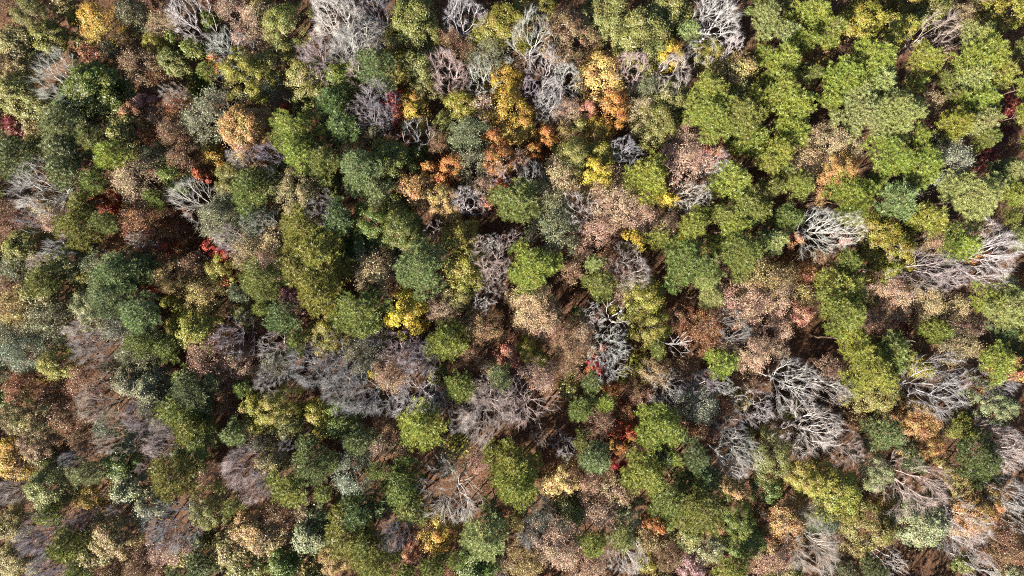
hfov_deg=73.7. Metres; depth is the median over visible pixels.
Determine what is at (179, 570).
pine tree
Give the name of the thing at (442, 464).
thinning tree
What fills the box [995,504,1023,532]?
bare tree
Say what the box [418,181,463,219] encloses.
broadleaf tree
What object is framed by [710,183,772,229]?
pine tree
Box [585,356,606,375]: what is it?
maple tree
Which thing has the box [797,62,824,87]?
pine tree
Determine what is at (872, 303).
broadleaf tree
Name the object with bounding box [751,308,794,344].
thinning tree
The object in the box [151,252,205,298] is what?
thinning tree
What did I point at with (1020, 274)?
thinning tree
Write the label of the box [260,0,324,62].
broadleaf tree
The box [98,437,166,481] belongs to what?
broadleaf tree
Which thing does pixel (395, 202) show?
broadleaf tree
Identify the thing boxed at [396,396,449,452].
pine tree
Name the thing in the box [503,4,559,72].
bare tree
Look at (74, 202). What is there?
pine tree
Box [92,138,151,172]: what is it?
pine tree
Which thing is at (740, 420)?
bare tree
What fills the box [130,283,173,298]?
maple tree
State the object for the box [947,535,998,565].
bare tree
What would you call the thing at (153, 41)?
broadleaf tree
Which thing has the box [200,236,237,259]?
maple tree
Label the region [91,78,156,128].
broadleaf tree
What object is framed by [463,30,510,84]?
thinning tree
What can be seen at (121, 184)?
thinning tree
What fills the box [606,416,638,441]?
maple tree
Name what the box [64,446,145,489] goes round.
pine tree
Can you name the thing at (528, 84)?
bare tree
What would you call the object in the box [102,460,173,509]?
broadleaf tree
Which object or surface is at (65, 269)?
broadleaf tree
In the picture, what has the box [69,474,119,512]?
maple tree
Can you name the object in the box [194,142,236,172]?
maple tree
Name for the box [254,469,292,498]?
bare tree
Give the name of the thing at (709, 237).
broadleaf tree
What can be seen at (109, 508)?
bare tree
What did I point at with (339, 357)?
bare tree
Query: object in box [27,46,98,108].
bare tree
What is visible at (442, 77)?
bare tree
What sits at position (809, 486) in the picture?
broadleaf tree
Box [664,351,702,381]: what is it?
thinning tree
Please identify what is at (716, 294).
pine tree
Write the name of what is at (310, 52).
bare tree
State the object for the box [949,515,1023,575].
thinning tree
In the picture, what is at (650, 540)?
thinning tree
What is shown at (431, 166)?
maple tree
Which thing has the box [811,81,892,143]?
pine tree
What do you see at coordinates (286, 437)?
bare tree
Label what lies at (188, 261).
thinning tree
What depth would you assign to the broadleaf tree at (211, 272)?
95.98 m
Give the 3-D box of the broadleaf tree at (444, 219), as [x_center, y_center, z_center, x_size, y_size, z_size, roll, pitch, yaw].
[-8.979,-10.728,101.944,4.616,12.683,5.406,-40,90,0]
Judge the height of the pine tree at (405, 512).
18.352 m
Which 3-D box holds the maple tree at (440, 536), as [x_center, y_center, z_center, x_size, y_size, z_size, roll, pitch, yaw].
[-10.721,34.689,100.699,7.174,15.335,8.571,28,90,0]
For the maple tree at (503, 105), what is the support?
on the ground
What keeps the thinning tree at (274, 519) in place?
on the ground
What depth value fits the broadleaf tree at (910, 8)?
97.47 m
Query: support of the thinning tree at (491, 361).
on the ground
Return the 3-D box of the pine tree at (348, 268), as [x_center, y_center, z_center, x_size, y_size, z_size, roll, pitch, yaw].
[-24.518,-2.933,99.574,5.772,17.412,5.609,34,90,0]
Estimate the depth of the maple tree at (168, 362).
100.13 m
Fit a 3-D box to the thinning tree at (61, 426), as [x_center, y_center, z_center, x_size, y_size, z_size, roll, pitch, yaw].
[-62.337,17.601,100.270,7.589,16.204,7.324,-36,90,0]
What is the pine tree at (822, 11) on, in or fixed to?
on the ground
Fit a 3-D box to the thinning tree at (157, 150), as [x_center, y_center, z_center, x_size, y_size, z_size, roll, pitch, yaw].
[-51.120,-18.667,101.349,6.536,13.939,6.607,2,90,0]
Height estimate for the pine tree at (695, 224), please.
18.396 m
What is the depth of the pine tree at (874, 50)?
91.60 m
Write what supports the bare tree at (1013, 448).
on the ground
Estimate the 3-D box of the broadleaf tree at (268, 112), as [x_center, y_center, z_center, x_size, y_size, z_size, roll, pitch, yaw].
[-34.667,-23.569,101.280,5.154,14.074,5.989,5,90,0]
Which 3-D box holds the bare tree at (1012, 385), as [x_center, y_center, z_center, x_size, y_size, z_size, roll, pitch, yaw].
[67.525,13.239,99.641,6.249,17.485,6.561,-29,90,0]
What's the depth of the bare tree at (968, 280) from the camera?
97.30 m
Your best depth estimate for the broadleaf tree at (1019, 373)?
94.07 m
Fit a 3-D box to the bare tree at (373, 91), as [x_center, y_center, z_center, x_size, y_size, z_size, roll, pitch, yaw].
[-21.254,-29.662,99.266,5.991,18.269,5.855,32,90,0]
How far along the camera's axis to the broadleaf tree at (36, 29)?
95.71 m
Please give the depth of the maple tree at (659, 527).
96.02 m
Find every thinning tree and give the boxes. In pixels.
[0,0,40,22]
[0,195,40,239]
[0,244,50,288]
[0,267,31,301]
[0,279,82,330]
[0,304,66,355]
[0,328,83,373]
[0,361,27,381]
[0,365,76,409]
[17,289,105,344]
[25,189,68,215]
[32,379,98,409]
[35,204,87,240]
[43,390,121,436]
[60,410,123,456]
[62,355,128,412]
[77,236,146,286]
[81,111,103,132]
[88,398,139,442]
[93,351,147,375]
[96,292,164,345]
[97,38,147,73]
[98,542,154,575]
[102,233,153,257]
[108,29,154,60]
[108,151,183,209]
[111,0,164,40]
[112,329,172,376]
[115,200,187,259]
[117,45,176,97]
[119,533,184,575]
[123,422,172,457]
[133,123,174,149]
[135,388,171,428]
[138,139,176,178]
[141,103,189,133]
[142,0,187,30]
[143,10,186,50]
[144,69,192,97]
[145,518,208,568]
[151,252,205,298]
[154,117,202,151]
[156,219,204,245]
[161,96,209,127]
[164,140,214,190]
[177,247,224,283]
[182,271,240,331]
[186,323,262,402]
[194,198,254,252]
[196,456,241,488]
[199,0,232,25]
[202,346,257,401]
[206,188,263,232]
[212,0,261,40]
[214,391,244,416]
[217,341,269,383]
[225,282,266,306]
[227,229,272,272]
[231,22,275,63]
[236,0,289,53]
[236,202,285,247]
[246,426,279,453]
[250,231,291,280]
[252,212,299,265]
[252,314,277,336]
[257,488,312,536]
[258,344,300,385]
[260,72,304,118]
[287,481,327,521]
[330,445,384,501]
[338,317,397,385]
[350,241,411,298]
[355,114,398,153]
[364,421,399,458]
[370,352,423,398]
[372,406,405,442]
[388,277,414,300]
[389,438,416,464]
[413,441,445,473]
[424,285,461,325]
[425,119,452,163]
[428,225,457,266]
[432,436,469,480]
[433,25,468,69]
[441,547,461,575]
[445,140,495,190]
[454,34,479,74]
[454,306,487,336]
[456,339,494,374]
[458,442,490,476]
[461,298,506,349]
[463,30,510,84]
[467,169,494,203]
[468,90,497,126]
[477,354,499,376]
[502,528,548,575]
[503,280,559,337]
[504,502,527,535]
[507,53,535,83]
[507,147,530,173]
[511,301,569,347]
[511,353,558,395]
[521,487,570,534]
[523,198,581,265]
[525,171,575,224]
[526,502,586,571]
[535,151,584,202]
[537,440,561,471]
[542,311,584,357]
[543,94,583,128]
[547,328,599,384]
[551,120,574,145]
[553,258,584,287]
[564,316,595,343]
[564,540,610,575]
[567,232,593,262]
[569,209,620,250]
[571,456,606,500]
[573,175,622,215]
[576,404,615,441]
[579,484,619,529]
[585,178,647,233]
[587,38,605,66]
[596,244,635,284]
[603,161,628,189]
[607,187,661,241]
[607,281,632,311]
[612,97,654,139]
[613,397,636,422]
[619,373,655,410]
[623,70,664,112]
[626,354,673,388]
[636,524,665,555]
[645,555,671,575]
[649,527,682,572]
[655,208,681,234]
[656,136,714,206]
[661,118,704,162]
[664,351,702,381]
[665,306,691,330]
[671,298,727,367]
[672,368,722,428]
[676,410,700,442]
[688,416,723,446]
[703,275,772,333]
[704,394,737,419]
[705,258,732,281]
[712,328,776,377]
[721,251,790,302]
[729,370,762,394]
[732,267,794,323]
[746,490,771,515]
[746,532,792,575]
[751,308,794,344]
[756,411,795,439]
[759,256,801,299]
[764,336,791,360]
[768,141,831,184]
[776,282,817,310]
[781,490,842,536]
[783,260,820,285]
[788,187,829,209]
[791,246,833,271]
[793,119,852,167]
[804,352,844,380]
[814,545,861,575]
[816,38,860,68]
[819,0,849,18]
[821,401,868,433]
[826,135,868,171]
[828,527,867,560]
[841,309,884,328]
[864,269,909,307]
[865,278,913,329]
[867,311,902,336]
[881,275,949,330]
[895,114,940,136]
[895,224,949,261]
[896,88,947,120]
[897,132,978,200]
[901,332,940,359]
[902,42,962,81]
[904,129,956,153]
[907,288,972,328]
[907,324,986,368]
[917,2,974,41]
[928,394,982,417]
[930,309,994,338]
[935,369,989,395]
[943,418,999,443]
[945,210,997,239]
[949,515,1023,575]
[975,269,1023,287]
[983,513,1018,535]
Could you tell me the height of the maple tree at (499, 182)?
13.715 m
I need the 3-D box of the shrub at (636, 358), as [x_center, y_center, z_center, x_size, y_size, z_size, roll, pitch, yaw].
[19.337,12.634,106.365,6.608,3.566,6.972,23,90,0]
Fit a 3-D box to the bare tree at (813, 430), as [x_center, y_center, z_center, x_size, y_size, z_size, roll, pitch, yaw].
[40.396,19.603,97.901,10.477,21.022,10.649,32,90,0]
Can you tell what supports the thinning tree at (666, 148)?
on the ground
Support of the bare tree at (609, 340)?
on the ground
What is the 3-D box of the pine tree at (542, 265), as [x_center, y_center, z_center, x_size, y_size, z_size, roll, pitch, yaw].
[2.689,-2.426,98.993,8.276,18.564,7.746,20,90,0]
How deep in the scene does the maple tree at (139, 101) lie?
96.89 m
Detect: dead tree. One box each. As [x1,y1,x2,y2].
[600,297,630,329]
[656,333,693,356]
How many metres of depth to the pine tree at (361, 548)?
91.42 m
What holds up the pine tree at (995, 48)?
on the ground
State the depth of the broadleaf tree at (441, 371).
98.44 m
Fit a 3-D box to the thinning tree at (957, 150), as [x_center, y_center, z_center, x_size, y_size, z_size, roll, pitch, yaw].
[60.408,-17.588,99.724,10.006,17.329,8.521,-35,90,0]
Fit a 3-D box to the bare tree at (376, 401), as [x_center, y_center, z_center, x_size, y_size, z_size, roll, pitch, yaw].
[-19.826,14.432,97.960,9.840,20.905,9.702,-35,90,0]
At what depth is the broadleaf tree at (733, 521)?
94.37 m
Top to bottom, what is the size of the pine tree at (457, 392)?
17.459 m
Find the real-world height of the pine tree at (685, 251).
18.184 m
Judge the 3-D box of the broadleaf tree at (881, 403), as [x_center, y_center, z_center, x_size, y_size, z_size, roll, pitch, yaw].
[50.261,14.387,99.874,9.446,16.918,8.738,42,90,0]
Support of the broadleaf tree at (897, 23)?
on the ground
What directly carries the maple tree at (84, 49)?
on the ground
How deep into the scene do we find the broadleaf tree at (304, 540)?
94.12 m
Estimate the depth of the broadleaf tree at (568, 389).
98.84 m
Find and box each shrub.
[163,547,186,571]
[164,242,187,264]
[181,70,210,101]
[341,90,353,110]
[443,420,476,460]
[565,369,576,381]
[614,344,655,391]
[668,228,685,246]
[726,381,753,411]
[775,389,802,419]
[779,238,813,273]
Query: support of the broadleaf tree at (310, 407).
on the ground
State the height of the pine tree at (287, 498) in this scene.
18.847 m
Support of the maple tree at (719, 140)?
on the ground
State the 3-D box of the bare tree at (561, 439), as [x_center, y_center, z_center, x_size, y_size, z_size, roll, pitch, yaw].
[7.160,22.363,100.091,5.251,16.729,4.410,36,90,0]
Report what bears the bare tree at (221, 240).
on the ground
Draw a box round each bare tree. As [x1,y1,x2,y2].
[0,464,76,505]
[2,153,103,220]
[10,499,97,556]
[12,207,91,232]
[23,522,114,575]
[26,252,77,276]
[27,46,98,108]
[36,233,108,263]
[58,435,126,468]
[59,498,110,527]
[61,314,124,355]
[71,326,154,370]
[74,367,164,424]
[89,415,154,458]
[104,499,135,516]
[118,394,169,435]
[124,230,189,258]
[134,448,184,475]
[138,419,213,460]
[138,489,223,557]
[149,408,175,438]
[158,82,215,120]
[165,0,232,55]
[167,174,227,234]
[205,20,261,79]
[208,310,267,359]
[210,222,253,255]
[219,434,286,491]
[225,139,281,176]
[238,466,273,506]
[249,212,281,241]
[251,139,306,179]
[251,358,304,402]
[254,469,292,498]
[258,331,305,371]
[279,427,311,450]
[284,335,351,390]
[292,31,352,85]
[305,187,356,226]
[307,322,360,379]
[310,0,388,60]
[318,357,369,415]
[324,12,392,72]
[337,358,408,417]
[342,93,389,135]
[346,58,379,100]
[356,0,393,28]
[357,322,390,351]
[358,37,405,83]
[360,75,402,133]
[361,103,398,138]
[374,506,420,555]
[376,331,420,367]
[384,507,407,531]
[391,336,442,375]
[391,359,444,417]
[401,116,438,153]
[416,454,482,524]
[423,219,443,239]
[423,382,457,415]
[425,45,472,101]
[441,0,490,50]
[447,401,478,434]
[450,184,488,218]
[458,378,517,455]
[466,51,504,103]
[466,234,512,281]
[468,363,520,408]
[471,287,497,314]
[478,260,511,296]
[481,232,500,257]
[485,156,522,187]
[494,537,518,575]
[497,367,562,429]
[498,228,523,247]
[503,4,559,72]
[516,504,546,551]
[518,75,539,104]
[518,158,546,186]
[525,44,562,91]
[529,417,551,448]
[533,88,561,126]
[537,75,565,116]
[548,428,577,459]
[549,57,582,100]
[562,190,599,232]
[582,299,604,326]
[589,319,633,370]
[591,344,631,382]
[597,517,650,573]
[601,239,653,292]
[606,134,634,161]
[611,137,642,171]
[614,50,649,97]
[644,368,688,406]
[648,50,691,100]
[668,181,712,214]
[677,369,720,399]
[684,0,746,69]
[688,143,730,190]
[697,367,733,395]
[702,407,747,443]
[706,33,744,75]
[706,304,751,345]
[707,438,749,479]
[710,426,762,471]
[723,382,775,429]
[746,352,826,419]
[754,490,843,575]
[768,387,847,461]
[784,203,846,260]
[790,374,851,405]
[792,207,869,255]
[801,424,864,467]
[807,376,859,398]
[852,448,953,522]
[863,242,961,298]
[864,534,908,575]
[885,345,973,422]
[890,6,962,58]
[893,487,996,554]
[901,252,973,294]
[917,215,1023,293]
[936,543,1001,575]
[937,363,1019,401]
[937,413,1023,474]
[938,267,1016,294]
[940,466,1023,514]
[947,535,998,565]
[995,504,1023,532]
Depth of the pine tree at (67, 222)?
92.50 m
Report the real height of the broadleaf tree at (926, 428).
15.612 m
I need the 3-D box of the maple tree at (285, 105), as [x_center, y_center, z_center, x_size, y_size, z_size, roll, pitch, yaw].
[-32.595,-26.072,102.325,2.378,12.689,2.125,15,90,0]
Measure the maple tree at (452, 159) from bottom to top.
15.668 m
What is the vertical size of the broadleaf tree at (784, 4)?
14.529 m
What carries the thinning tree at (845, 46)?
on the ground
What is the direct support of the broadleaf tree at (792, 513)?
on the ground
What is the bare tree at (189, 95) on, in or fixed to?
on the ground
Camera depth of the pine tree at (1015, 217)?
94.84 m
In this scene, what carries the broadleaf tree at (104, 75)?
on the ground
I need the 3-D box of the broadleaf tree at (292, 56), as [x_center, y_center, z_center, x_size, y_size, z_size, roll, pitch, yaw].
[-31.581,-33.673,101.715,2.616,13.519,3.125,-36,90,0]
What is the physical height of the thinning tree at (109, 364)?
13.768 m
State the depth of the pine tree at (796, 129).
93.15 m
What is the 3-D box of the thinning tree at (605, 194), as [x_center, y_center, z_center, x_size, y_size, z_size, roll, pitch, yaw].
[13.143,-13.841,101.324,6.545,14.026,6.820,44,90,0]
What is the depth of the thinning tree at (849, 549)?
98.12 m
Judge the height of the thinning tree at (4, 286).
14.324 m
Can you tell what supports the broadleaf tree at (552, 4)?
on the ground
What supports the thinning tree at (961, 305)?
on the ground
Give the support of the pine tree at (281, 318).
on the ground
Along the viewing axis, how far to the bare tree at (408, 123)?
93.84 m
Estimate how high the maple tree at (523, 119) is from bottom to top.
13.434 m
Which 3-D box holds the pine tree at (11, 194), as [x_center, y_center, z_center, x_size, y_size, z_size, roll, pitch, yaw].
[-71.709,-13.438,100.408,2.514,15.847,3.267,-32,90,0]
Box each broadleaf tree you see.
[0,21,65,74]
[0,53,62,90]
[0,67,55,125]
[0,221,76,272]
[0,378,38,412]
[0,385,78,440]
[0,495,69,542]
[0,525,73,575]
[9,0,69,45]
[14,276,78,315]
[14,405,70,463]
[16,393,94,444]
[19,93,52,117]
[20,116,42,134]
[22,448,106,510]
[23,131,80,164]
[25,438,93,470]
[26,19,91,63]
[32,142,87,165]
[32,338,108,385]
[44,241,112,286]
[49,0,107,32]
[53,31,104,61]
[53,57,143,118]
[53,84,102,125]
[64,6,109,38]
[68,282,137,340]
[69,258,119,291]
[72,523,143,571]
[85,505,148,563]
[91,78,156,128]
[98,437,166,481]
[100,108,166,152]
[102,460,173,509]
[105,360,166,398]
[130,480,190,528]
[132,365,177,407]
[141,30,177,65]
[155,46,199,83]
[155,158,213,201]
[159,294,196,311]
[162,29,200,60]
[163,309,199,332]
[165,299,234,360]
[169,441,217,478]
[177,33,213,60]
[177,79,250,150]
[185,469,242,530]
[187,521,222,550]
[198,9,234,42]
[202,248,246,286]
[208,524,254,568]
[213,43,285,109]
[214,101,277,168]
[214,155,269,204]
[223,533,274,575]
[227,300,268,332]
[228,500,285,551]
[237,385,283,416]
[238,409,275,435]
[243,507,295,560]
[245,0,288,39]
[247,45,294,88]
[248,382,308,428]
[253,156,302,203]
[254,102,284,143]
[254,441,300,475]
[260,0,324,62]
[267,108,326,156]
[267,545,303,575]
[272,162,327,222]
[273,400,307,444]
[282,51,330,102]
[283,43,311,75]
[289,504,338,556]
[290,91,320,120]
[299,553,328,575]
[300,310,372,359]
[302,393,333,428]
[302,492,346,531]
[306,77,343,118]
[308,414,336,442]
[315,536,362,575]
[317,54,371,107]
[320,391,366,444]
[322,171,348,197]
[334,136,370,167]
[343,225,382,264]
[349,199,400,249]
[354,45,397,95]
[366,133,420,189]
[376,246,407,279]
[377,45,416,90]
[377,206,424,258]
[379,190,417,225]
[381,0,445,57]
[391,170,446,209]
[395,47,438,90]
[400,227,434,259]
[402,293,429,317]
[408,74,444,109]
[409,139,434,164]
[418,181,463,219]
[427,360,455,387]
[432,110,450,133]
[434,197,464,227]
[437,216,483,257]
[437,280,475,315]
[441,242,488,289]
[442,85,483,121]
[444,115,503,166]
[445,269,487,293]
[453,541,506,575]
[464,17,496,64]
[475,0,540,59]
[511,0,536,24]
[515,332,539,364]
[531,0,558,32]
[531,345,554,373]
[537,5,605,68]
[542,134,591,181]
[550,490,592,525]
[555,374,581,400]
[566,114,591,135]
[567,305,589,323]
[575,0,631,50]
[585,137,620,168]
[594,466,641,513]
[603,271,666,326]
[608,2,675,78]
[613,497,649,531]
[616,308,672,354]
[624,99,682,153]
[634,539,659,575]
[641,77,695,123]
[642,0,697,38]
[665,510,707,551]
[680,519,730,566]
[689,31,726,76]
[701,228,723,252]
[702,505,731,536]
[708,492,757,548]
[710,460,750,503]
[711,46,765,94]
[725,511,768,559]
[733,0,763,27]
[736,423,795,484]
[743,466,787,506]
[751,490,810,545]
[753,0,794,32]
[759,517,805,556]
[769,549,804,575]
[770,436,829,500]
[794,455,863,523]
[800,43,831,70]
[808,147,862,209]
[825,0,890,51]
[831,356,902,416]
[832,431,897,494]
[834,495,862,527]
[835,206,905,265]
[838,498,900,554]
[854,6,923,57]
[855,294,880,311]
[858,0,895,24]
[858,248,904,284]
[861,222,918,279]
[870,488,954,550]
[881,388,944,444]
[885,0,921,17]
[887,424,946,460]
[893,391,934,426]
[902,351,936,381]
[912,0,957,32]
[913,480,1004,538]
[914,428,1008,490]
[918,455,974,504]
[928,544,976,573]
[930,470,1009,515]
[935,371,1020,427]
[939,0,995,27]
[942,405,981,441]
[950,0,1023,46]
[950,463,1005,492]
[953,352,1023,387]
[962,544,1023,575]
[979,339,1023,356]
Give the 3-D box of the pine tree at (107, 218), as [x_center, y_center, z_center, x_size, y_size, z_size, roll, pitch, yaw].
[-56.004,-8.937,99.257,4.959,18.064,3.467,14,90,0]
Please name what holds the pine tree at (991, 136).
on the ground
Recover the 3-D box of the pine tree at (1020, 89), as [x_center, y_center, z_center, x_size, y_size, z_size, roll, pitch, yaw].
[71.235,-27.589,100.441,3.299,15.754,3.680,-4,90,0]
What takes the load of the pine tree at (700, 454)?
on the ground
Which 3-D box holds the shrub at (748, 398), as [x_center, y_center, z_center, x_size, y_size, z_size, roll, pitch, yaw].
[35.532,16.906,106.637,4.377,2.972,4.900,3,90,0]
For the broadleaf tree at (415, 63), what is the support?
on the ground
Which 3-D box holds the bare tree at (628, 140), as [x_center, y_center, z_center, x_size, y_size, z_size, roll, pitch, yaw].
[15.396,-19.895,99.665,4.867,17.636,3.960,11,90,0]
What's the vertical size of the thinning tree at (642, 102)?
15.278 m
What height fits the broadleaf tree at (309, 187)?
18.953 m
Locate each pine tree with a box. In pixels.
[0,129,82,184]
[0,186,56,201]
[22,253,85,299]
[30,484,106,526]
[36,102,120,151]
[36,131,116,171]
[41,153,129,194]
[44,511,131,566]
[50,205,142,255]
[62,536,134,575]
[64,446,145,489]
[65,189,120,215]
[72,125,138,158]
[77,162,145,198]
[85,274,165,320]
[86,209,160,235]
[86,250,174,299]
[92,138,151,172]
[117,290,179,339]
[121,249,187,288]
[122,324,163,360]
[142,188,201,212]
[148,449,223,505]
[152,332,198,365]
[153,384,228,429]
[163,549,204,575]
[169,370,240,420]
[171,363,221,385]
[171,404,240,447]
[179,414,243,459]
[184,545,222,575]
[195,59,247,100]
[218,414,249,447]
[221,480,263,517]
[228,166,287,217]
[232,376,273,399]
[238,257,292,302]
[250,300,268,317]
[262,297,315,335]
[262,458,323,510]
[273,244,307,286]
[279,132,328,178]
[279,202,327,250]
[282,224,347,283]
[285,332,321,356]
[289,432,339,486]
[292,269,345,318]
[302,138,345,187]
[309,85,351,125]
[312,468,346,504]
[314,248,358,283]
[321,195,354,239]
[322,502,377,560]
[325,106,360,148]
[326,284,393,338]
[335,148,383,197]
[336,483,384,532]
[340,422,381,457]
[346,506,388,563]
[347,519,401,575]
[358,176,397,208]
[365,444,397,480]
[370,454,427,512]
[392,481,431,526]
[393,237,450,301]
[395,538,419,575]
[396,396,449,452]
[417,543,448,575]
[420,316,470,362]
[442,522,466,570]
[443,369,475,403]
[459,499,509,563]
[479,487,504,522]
[482,436,543,488]
[485,175,543,224]
[487,461,538,512]
[488,362,512,393]
[505,236,563,296]
[568,390,598,422]
[571,421,590,454]
[573,523,608,558]
[576,436,610,475]
[580,269,616,303]
[580,368,602,397]
[582,254,606,275]
[593,392,616,412]
[605,506,637,554]
[617,445,668,496]
[621,149,669,206]
[634,401,687,451]
[639,339,666,360]
[642,222,672,250]
[645,466,697,530]
[646,438,678,470]
[656,436,683,468]
[660,233,718,295]
[666,472,727,536]
[669,19,702,67]
[670,202,712,241]
[677,451,725,492]
[680,91,734,145]
[680,433,710,474]
[681,68,729,116]
[686,285,726,311]
[692,263,726,291]
[692,347,739,381]
[698,158,751,203]
[704,539,752,575]
[705,201,732,225]
[708,230,772,283]
[709,91,767,144]
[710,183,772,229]
[712,80,751,112]
[712,206,753,238]
[724,122,770,159]
[730,148,779,178]
[732,41,777,84]
[735,0,782,52]
[737,172,786,201]
[739,224,775,254]
[740,134,796,171]
[742,66,800,113]
[743,79,780,121]
[750,161,794,186]
[751,200,804,233]
[752,20,802,55]
[752,228,789,255]
[753,113,812,152]
[759,559,781,575]
[760,167,815,202]
[761,86,817,130]
[764,42,802,80]
[766,23,826,74]
[773,0,836,48]
[786,13,848,65]
[791,286,866,339]
[792,90,843,125]
[795,265,868,312]
[796,54,867,108]
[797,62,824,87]
[804,169,881,225]
[807,246,865,276]
[809,323,874,358]
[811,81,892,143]
[814,343,899,397]
[819,33,899,89]
[827,57,897,112]
[828,536,891,575]
[834,409,905,450]
[835,329,917,376]
[840,178,918,222]
[843,132,913,176]
[843,171,888,191]
[852,87,929,141]
[860,120,936,156]
[860,434,926,474]
[866,71,931,111]
[872,138,944,190]
[883,316,955,344]
[890,68,954,105]
[894,168,972,210]
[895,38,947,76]
[897,221,985,263]
[898,200,949,238]
[899,105,975,147]
[912,170,1008,231]
[914,29,1011,87]
[914,56,996,106]
[915,18,997,67]
[916,102,1007,145]
[919,77,1002,124]
[921,338,1020,386]
[926,280,1004,316]
[929,56,1022,105]
[930,87,965,110]
[930,159,1009,188]
[932,316,1021,343]
[943,272,1023,329]
[946,179,1023,212]
[950,36,1023,83]
[955,221,1023,253]
[959,205,1022,228]
[959,319,1023,340]
[961,103,1023,137]
[963,125,1003,154]
[969,75,1023,111]
[973,135,1023,158]
[980,155,1023,187]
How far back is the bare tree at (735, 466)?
95.11 m
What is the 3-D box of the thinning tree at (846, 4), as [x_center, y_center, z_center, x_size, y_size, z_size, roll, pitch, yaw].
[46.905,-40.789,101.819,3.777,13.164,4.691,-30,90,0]
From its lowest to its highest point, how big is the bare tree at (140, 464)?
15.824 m
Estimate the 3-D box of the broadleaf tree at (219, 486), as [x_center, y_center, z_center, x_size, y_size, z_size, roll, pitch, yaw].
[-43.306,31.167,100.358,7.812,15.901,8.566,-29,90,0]
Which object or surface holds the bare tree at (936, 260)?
on the ground
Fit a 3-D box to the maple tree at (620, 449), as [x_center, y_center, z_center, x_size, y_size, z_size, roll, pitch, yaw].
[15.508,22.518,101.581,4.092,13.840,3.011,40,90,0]
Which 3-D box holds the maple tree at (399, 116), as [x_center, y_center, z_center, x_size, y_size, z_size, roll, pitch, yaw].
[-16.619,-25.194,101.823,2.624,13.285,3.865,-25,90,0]
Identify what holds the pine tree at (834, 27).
on the ground
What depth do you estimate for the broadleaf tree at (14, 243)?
95.43 m
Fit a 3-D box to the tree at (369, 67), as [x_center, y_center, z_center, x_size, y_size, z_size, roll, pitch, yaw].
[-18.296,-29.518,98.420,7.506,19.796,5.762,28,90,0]
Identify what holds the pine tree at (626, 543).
on the ground
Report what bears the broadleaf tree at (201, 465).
on the ground
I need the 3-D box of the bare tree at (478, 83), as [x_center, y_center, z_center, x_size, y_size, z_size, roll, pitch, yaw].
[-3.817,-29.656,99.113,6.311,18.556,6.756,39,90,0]
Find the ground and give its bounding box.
[0,0,1023,575]
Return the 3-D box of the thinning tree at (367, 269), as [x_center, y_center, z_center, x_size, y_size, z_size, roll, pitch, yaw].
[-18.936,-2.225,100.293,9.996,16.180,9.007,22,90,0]
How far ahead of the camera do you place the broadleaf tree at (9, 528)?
94.13 m
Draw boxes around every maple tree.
[0,113,42,139]
[0,433,67,484]
[28,369,47,383]
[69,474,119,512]
[72,40,113,67]
[75,0,145,50]
[88,188,144,214]
[104,197,129,219]
[115,98,175,133]
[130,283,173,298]
[132,93,173,115]
[145,165,175,183]
[155,353,192,374]
[158,240,184,257]
[180,205,200,218]
[191,165,218,182]
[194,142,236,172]
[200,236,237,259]
[207,52,243,82]
[220,243,249,270]
[221,273,240,291]
[228,30,267,64]
[248,342,268,354]
[277,285,309,313]
[279,102,294,115]
[366,363,385,378]
[380,85,406,116]
[381,26,404,48]
[382,285,430,340]
[386,124,410,140]
[390,108,402,130]
[396,88,438,137]
[402,528,425,563]
[417,499,463,556]
[419,158,439,179]
[430,171,455,190]
[437,149,466,180]
[475,194,498,216]
[478,122,509,149]
[479,142,519,184]
[481,83,532,130]
[481,111,528,157]
[484,60,524,106]
[491,176,511,195]
[492,330,522,371]
[494,492,512,517]
[506,104,548,142]
[524,141,544,162]
[526,375,539,391]
[532,124,558,150]
[535,452,590,500]
[570,48,628,110]
[573,153,619,194]
[577,99,599,121]
[580,115,614,143]
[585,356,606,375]
[590,350,605,368]
[592,86,631,130]
[598,341,610,354]
[601,378,615,392]
[604,379,620,397]
[605,448,627,470]
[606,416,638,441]
[608,431,628,455]
[614,395,626,407]
[617,223,645,256]
[617,423,636,441]
[640,496,667,538]
[650,37,684,77]
[651,188,682,210]
[673,543,706,575]
[688,138,728,173]
[694,129,723,152]
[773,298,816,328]
[777,232,804,252]
[810,226,856,253]
[857,481,903,514]
[893,307,920,333]
[935,248,992,264]
[961,139,1002,172]
[972,125,1017,147]
[991,91,1022,123]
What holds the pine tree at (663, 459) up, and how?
on the ground
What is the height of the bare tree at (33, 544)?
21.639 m
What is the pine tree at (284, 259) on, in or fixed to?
on the ground
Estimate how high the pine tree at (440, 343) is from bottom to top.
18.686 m
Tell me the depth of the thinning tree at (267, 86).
97.35 m
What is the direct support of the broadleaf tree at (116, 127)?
on the ground
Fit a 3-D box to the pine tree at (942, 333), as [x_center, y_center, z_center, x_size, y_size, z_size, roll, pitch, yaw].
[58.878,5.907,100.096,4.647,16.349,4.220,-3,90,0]
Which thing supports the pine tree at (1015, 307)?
on the ground
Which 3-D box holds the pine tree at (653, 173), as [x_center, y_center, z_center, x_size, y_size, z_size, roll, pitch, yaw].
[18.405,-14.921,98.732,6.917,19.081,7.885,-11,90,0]
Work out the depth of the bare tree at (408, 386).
93.66 m
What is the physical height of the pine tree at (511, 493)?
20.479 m
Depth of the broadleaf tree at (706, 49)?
96.50 m
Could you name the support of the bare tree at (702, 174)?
on the ground
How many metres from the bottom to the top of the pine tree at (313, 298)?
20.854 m
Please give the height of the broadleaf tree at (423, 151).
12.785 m
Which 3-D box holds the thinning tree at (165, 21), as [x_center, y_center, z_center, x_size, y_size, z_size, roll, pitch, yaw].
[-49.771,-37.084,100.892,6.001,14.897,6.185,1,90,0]
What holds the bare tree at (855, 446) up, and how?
on the ground

